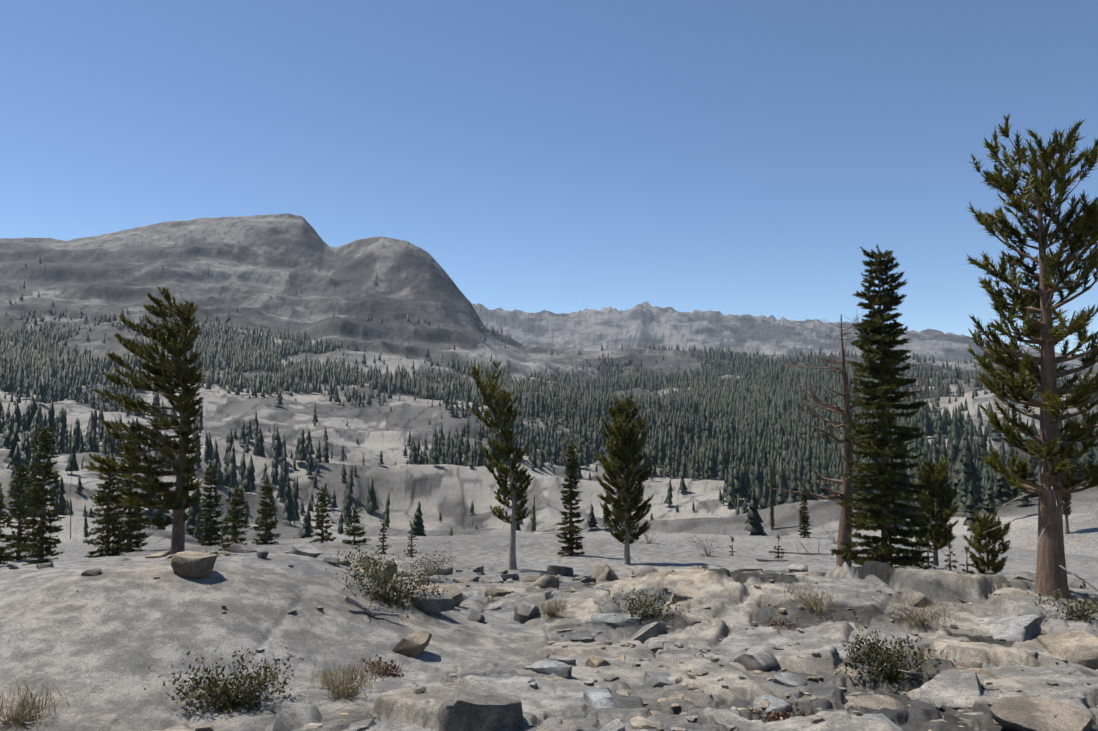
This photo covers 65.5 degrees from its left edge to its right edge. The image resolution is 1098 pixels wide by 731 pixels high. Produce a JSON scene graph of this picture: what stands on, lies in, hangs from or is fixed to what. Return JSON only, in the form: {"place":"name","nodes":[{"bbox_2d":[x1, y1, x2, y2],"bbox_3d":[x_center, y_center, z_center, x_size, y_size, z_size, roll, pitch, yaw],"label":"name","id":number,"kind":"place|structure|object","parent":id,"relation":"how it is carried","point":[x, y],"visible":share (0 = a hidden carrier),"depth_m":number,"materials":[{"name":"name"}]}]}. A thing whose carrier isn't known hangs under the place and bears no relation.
{"place":"outdoors","nodes":[
{"label":"outdoors","id":0,"kind":"place"},
{"bbox_2d":[0,213,1097,730],"bbox_3d":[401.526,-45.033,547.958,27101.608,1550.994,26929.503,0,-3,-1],"label":"terrain","id":1,"kind":"structure","parent":0,"point":[92,649],"depth_m":41.69,"materials":[{"name":"stone"}]},
{"bbox_2d":[0,482,17,566],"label":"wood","id":2,"kind":"object","parent":1,"relation":"on","point":[5,557],"visible":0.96,"depth_m":45.71,"materials":[{"name":"brown plant"}]},
{"bbox_2d":[3,461,37,560],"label":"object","id":3,"kind":"object","parent":1,"relation":"on","point":[21,509],"visible":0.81,"depth_m":58.68,"materials":[{"name":"brown plant"}]},
{"bbox_2d":[0,672,68,730],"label":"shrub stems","id":4,"kind":"object","parent":1,"relation":"on","point":[10,722],"visible":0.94,"depth_m":6.86,"materials":[{"name":"plant"}]},
{"bbox_2d":[16,426,66,565],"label":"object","id":5,"kind":"object","parent":1,"relation":"on","point":[38,549],"visible":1,"depth_m":52.57,"materials":[{"name":"green plant"}]},
{"bbox_2d":[59,449,82,538],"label":"snag","id":6,"kind":"object","parent":1,"relation":"on","point":[70,502],"visible":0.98,"depth_m":177.98,"materials":[{"name":"brown plant"}]},
{"bbox_2d":[83,452,128,557],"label":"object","id":7,"kind":"object","parent":1,"relation":"on","point":[108,521],"visible":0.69,"depth_m":50.67,"materials":[{"name":"plant"}]},
{"bbox_2d":[110,431,152,552],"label":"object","id":8,"kind":"object","parent":1,"relation":"on","point":[129,535],"visible":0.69,"depth_m":58.35,"materials":[{"name":"green plant"}]},
{"bbox_2d":[83,286,204,553],"bbox_3d":[-14.439,2.433,30.645,4.179,10.544,4.284,0,-3,-1],"label":"pine tree","id":9,"kind":"object","parent":1,"relation":"on","point":[186,409],"visible":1,"depth_m":30.39,"materials":[{"name":"green plant"}]},
{"bbox_2d":[191,461,224,545],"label":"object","id":10,"kind":"object","parent":1,"relation":"on","point":[211,531],"visible":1,"depth_m":68.71,"materials":[{"name":"brown plant"}]},
{"bbox_2d":[143,638,310,716],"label":"shrub stems","id":11,"kind":"object","parent":1,"relation":"on","point":[242,694],"visible":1,"depth_m":7.37,"materials":[{"name":"green plant"}]},
{"bbox_2d":[217,486,249,550],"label":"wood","id":12,"kind":"object","parent":1,"relation":"on","point":[236,513],"visible":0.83,"depth_m":55.46,"materials":[{"name":"brown plant"}]},
{"bbox_2d":[251,480,281,544],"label":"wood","id":13,"kind":"object","parent":1,"relation":"on","point":[265,527],"visible":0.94,"depth_m":65.54,"materials":[{"name":"plant"}]},
{"bbox_2d":[309,486,337,543],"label":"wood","id":14,"kind":"object","parent":1,"relation":"on","point":[321,521],"visible":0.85,"depth_m":60.99,"materials":[{"name":"brown plant"}]},
{"bbox_2d":[293,651,389,699],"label":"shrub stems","id":15,"kind":"object","parent":1,"relation":"on","point":[338,691],"visible":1,"depth_m":7.74,"materials":[{"name":"plant"}]},
{"bbox_2d":[341,507,371,544],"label":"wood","id":16,"kind":"object","parent":1,"relation":"on","point":[351,531],"visible":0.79,"depth_m":49.90,"materials":[{"name":"brown plant"}]},
{"bbox_2d":[376,511,388,553],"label":"conifer sapling","id":17,"kind":"object","parent":1,"relation":"on","point":[382,548],"visible":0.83,"depth_m":41.12,"materials":[{"name":"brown plant"}]},
{"bbox_2d":[325,535,447,617],"bbox_3d":[-2.078,2.709,11.264,1.689,1.028,1.345,2,-4,-32],"label":"shrub","id":18,"kind":"object","parent":1,"relation":"on","point":[384,595],"visible":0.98,"depth_m":11.22,"materials":[{"name":"green plant"}]},
{"bbox_2d":[362,655,414,677],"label":"shrub stems","id":19,"kind":"object","parent":1,"relation":"on","point":[394,671],"visible":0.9,"depth_m":8.58,"materials":[{"name":"brown plant"}]},
{"bbox_2d":[404,520,417,557],"bbox_3d":[-6.253,7.933,38.578,0.680,1.929,0.617,0,-3,-1],"label":"conifer sapling","id":20,"kind":"object","parent":1,"relation":"on","point":[410,552],"visible":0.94,"depth_m":38.57,"materials":[{"name":"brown plant"}]},
{"bbox_2d":[383,543,467,581],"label":"shrub stems","id":21,"kind":"object","parent":1,"relation":"on","point":[430,569],"visible":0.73,"depth_m":25.19,"materials":[{"name":"plant"}]},
{"bbox_2d":[98,540,860,730],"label":"dead wood","id":22,"kind":"object","parent":1,"relation":"on","point":[358,604],"visible":0.62,"depth_m":10.37,"materials":[{"name":"wood"}]},
{"bbox_2d":[469,361,534,569],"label":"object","id":23,"kind":"object","parent":1,"relation":"on","point":[491,398],"visible":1,"depth_m":30.62,"materials":[{"name":"green plant"}]},
{"bbox_2d":[0,370,1097,523],"bbox_3d":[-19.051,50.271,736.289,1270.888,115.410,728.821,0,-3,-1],"label":"conifer trees","id":24,"kind":"object","parent":1,"relation":"on","point":[742,446],"visible":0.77,"depth_m":643.96,"materials":[{"name":"green plant"}]},
{"bbox_2d":[0,256,1097,421],"bbox_3d":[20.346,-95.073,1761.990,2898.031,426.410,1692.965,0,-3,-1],"label":"distant forest","id":25,"kind":"object","parent":1,"relation":"on","point":[765,389],"visible":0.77,"depth_m":1397.34,"materials":[{"name":"green plant"}]},
{"bbox_2d":[0,423,1097,542],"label":"young conifers","id":26,"kind":"object","parent":1,"relation":"on","point":[970,496],"visible":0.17,"depth_m":252.06,"materials":[{"name":"green plant"}]},
{"bbox_2d":[9,543,1097,730],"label":"boulders","id":27,"kind":"object","parent":1,"relation":"on","point":[469,710],"visible":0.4,"depth_m":9.25,"materials":[{"name":"stone"}]},
{"bbox_2d":[535,590,574,618],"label":"shrub stems","id":28,"kind":"object","parent":1,"relation":"on","point":[551,612],"visible":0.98,"depth_m":12.85,"materials":[{"name":"plant"}]},
{"bbox_2d":[555,441,584,556],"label":"conifer tree","id":29,"kind":"object","parent":1,"relation":"on","point":[571,531],"visible":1,"depth_m":40.47,"materials":[{"name":"green plant"}]},
{"bbox_2d":[76,551,1097,730],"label":"rubble","id":30,"kind":"object","parent":1,"relation":"on","point":[987,686],"visible":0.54,"depth_m":8.36,"materials":[{"name":"stone"}]},
{"bbox_2d":[594,394,652,563],"bbox_3d":[3.208,5.008,36.924,2.547,7.608,2.672,0,-3,-1],"label":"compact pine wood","id":31,"kind":"object","parent":1,"relation":"on","point":[627,501],"visible":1,"depth_m":36.63,"materials":[{"name":"green plant"}]},
{"bbox_2d":[608,587,691,620],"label":"shrub stems","id":32,"kind":"object","parent":1,"relation":"on","point":[647,612],"visible":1,"depth_m":12.29,"materials":[{"name":"green plant"}]},
{"bbox_2d":[620,514,688,544],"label":"shrub stems","id":33,"kind":"object","parent":1,"relation":"on","point":[647,539],"visible":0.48,"depth_m":47.03,"materials":[{"name":"grey plant"}]},
{"bbox_2d":[675,527,733,556],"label":"shrub stems","id":34,"kind":"object","parent":1,"relation":"on","point":[705,551],"visible":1,"depth_m":40.94,"materials":[{"name":"plant"}]},
{"bbox_2d":[729,536,736,555],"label":"conifer sapling","id":35,"kind":"object","parent":1,"relation":"on","point":[731,547],"visible":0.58,"depth_m":41.69,"materials":[{"name":"brown plant"}]},
{"bbox_2d":[769,467,774,529],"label":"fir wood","id":36,"kind":"object","parent":1,"relation":"on","point":[772,518],"visible":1,"depth_m":240.19,"materials":[{"name":"brown plant"}]},
{"bbox_2d":[773,534,784,561],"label":"conifer sapling","id":37,"kind":"object","parent":1,"relation":"on","point":[778,552],"visible":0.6,"depth_m":38.65,"materials":[{"name":"brown plant"}]},
{"bbox_2d":[764,615,797,626],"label":"shrub stems","id":38,"kind":"object","parent":1,"relation":"on","point":[778,623],"visible":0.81,"depth_m":11.50,"materials":[{"name":"brown plant"}]},
{"bbox_2d":[749,702,814,721],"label":"shrub stems","id":39,"kind":"object","parent":1,"relation":"on","point":[785,715],"visible":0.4,"depth_m":6.71,"materials":[{"name":"brown plant"}]},
{"bbox_2d":[798,488,811,537],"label":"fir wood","id":40,"kind":"object","parent":1,"relation":"on","point":[804,519],"visible":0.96,"depth_m":72.19,"materials":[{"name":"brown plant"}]},
{"bbox_2d":[774,573,838,616],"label":"shrub stems","id":41,"kind":"object","parent":1,"relation":"on","point":[812,606],"visible":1,"depth_m":12.09,"materials":[{"name":"brown plant"}]},
{"bbox_2d":[808,518,838,543],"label":"shrub stems","id":42,"kind":"object","parent":1,"relation":"on","point":[834,542],"visible":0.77,"depth_m":61.38,"materials":[{"name":"grey plant"}]},
{"bbox_2d":[772,311,929,566],"bbox_3d":[7.924,2.226,23.333,4.347,7.562,3.221,0,-3,-1],"label":"snag","id":43,"kind":"object","parent":1,"relation":"on","point":[847,488],"visible":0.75,"depth_m":23.53,"materials":[{"name":"brown plant"}]},
{"bbox_2d":[828,244,940,568],"bbox_3d":[8.609,1.349,21.991,2.616,8.943,2.514,0,-3,-1],"label":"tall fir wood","id":44,"kind":"object","parent":1,"relation":"on","point":[881,518],"visible":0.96,"depth_m":21.85,"materials":[{"name":"green plant"}]},
{"bbox_2d":[833,626,955,690],"bbox_3d":[3.398,2.908,8.543,1.073,0.549,0.957,2,-4,-34],"label":"shrub","id":45,"kind":"object","parent":1,"relation":"on","point":[881,660],"visible":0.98,"depth_m":8.53,"materials":[{"name":"green plant"}]},
{"bbox_2d":[856,582,978,632],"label":"shrub stems","id":46,"kind":"object","parent":1,"relation":"on","point":[927,619],"visible":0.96,"depth_m":11.47,"materials":[{"name":"plant"}]},
{"bbox_2d":[911,539,923,565],"bbox_3d":[10.563,5.670,24.518,0.557,1.389,0.615,0,-3,-1],"label":"conifer sapling","id":47,"kind":"object","parent":1,"relation":"on","point":[916,549],"visible":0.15,"depth_m":24.51,"materials":[{"name":"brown plant"}]},
{"bbox_2d":[921,533,936,567],"bbox_3d":[13.912,6.867,31.488,0.605,1.735,0.708,0,-3,-1],"label":"conifer sapling","id":48,"kind":"object","parent":1,"relation":"on","point":[928,565],"visible":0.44,"depth_m":31.41,"materials":[{"name":"brown plant"}]},
{"bbox_2d":[911,454,960,565],"bbox_3d":[16.353,6.231,36.149,2.187,5.020,2.076,0,-3,-1],"label":"small pine tree","id":49,"kind":"object","parent":1,"relation":"on","point":[942,534],"visible":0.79,"depth_m":35.86,"materials":[{"name":"green plant"}]},
{"bbox_2d":[944,540,958,570],"bbox_3d":[13.696,6.628,29.226,0.626,1.365,0.559,0,-3,-1],"label":"conifer sapling","id":50,"kind":"object","parent":1,"relation":"on","point":[950,561],"visible":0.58,"depth_m":29.20,"materials":[{"name":"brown plant"}]},
{"bbox_2d":[960,544,975,573],"bbox_3d":[12.436,5.949,25.386,0.582,1.355,0.576,0,-3,-1],"label":"conifer sapling","id":51,"kind":"object","parent":1,"relation":"on","point":[967,564],"visible":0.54,"depth_m":25.38,"materials":[{"name":"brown plant"}]},
{"bbox_2d":[962,508,1010,574],"bbox_3d":[13.490,5.597,26.291,1.414,2.462,1.500,-2,-4,39],"label":"conifer tree","id":52,"kind":"object","parent":1,"relation":"on","point":[984,525],"visible":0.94,"depth_m":26.15,"materials":[{"name":"green plant"}]},
{"bbox_2d":[964,113,1097,598],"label":"pine tree","id":53,"kind":"object","parent":1,"relation":"on","point":[1053,450],"visible":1,"depth_m":12.98,"materials":[{"name":"green plant"}]},
{"bbox_2d":[1026,583,1097,622],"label":"shrub stems","id":54,"kind":"object","parent":1,"relation":"on","point":[1082,612],"visible":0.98,"depth_m":11.56,"materials":[{"name":"plant"}]},
{"bbox_2d":[1061,455,1071,533],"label":"conifer tree","id":55,"kind":"object","parent":1,"relation":"on","point":[1066,509],"visible":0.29,"depth_m":164.02,"materials":[{"name":"brown plant"}]},
{"bbox_2d":[0,0,1097,355],"label":"sky","id":56,"kind":"structure","parent":0,"point":[734,157],"materials":[{"name":"blue"}]}
]}

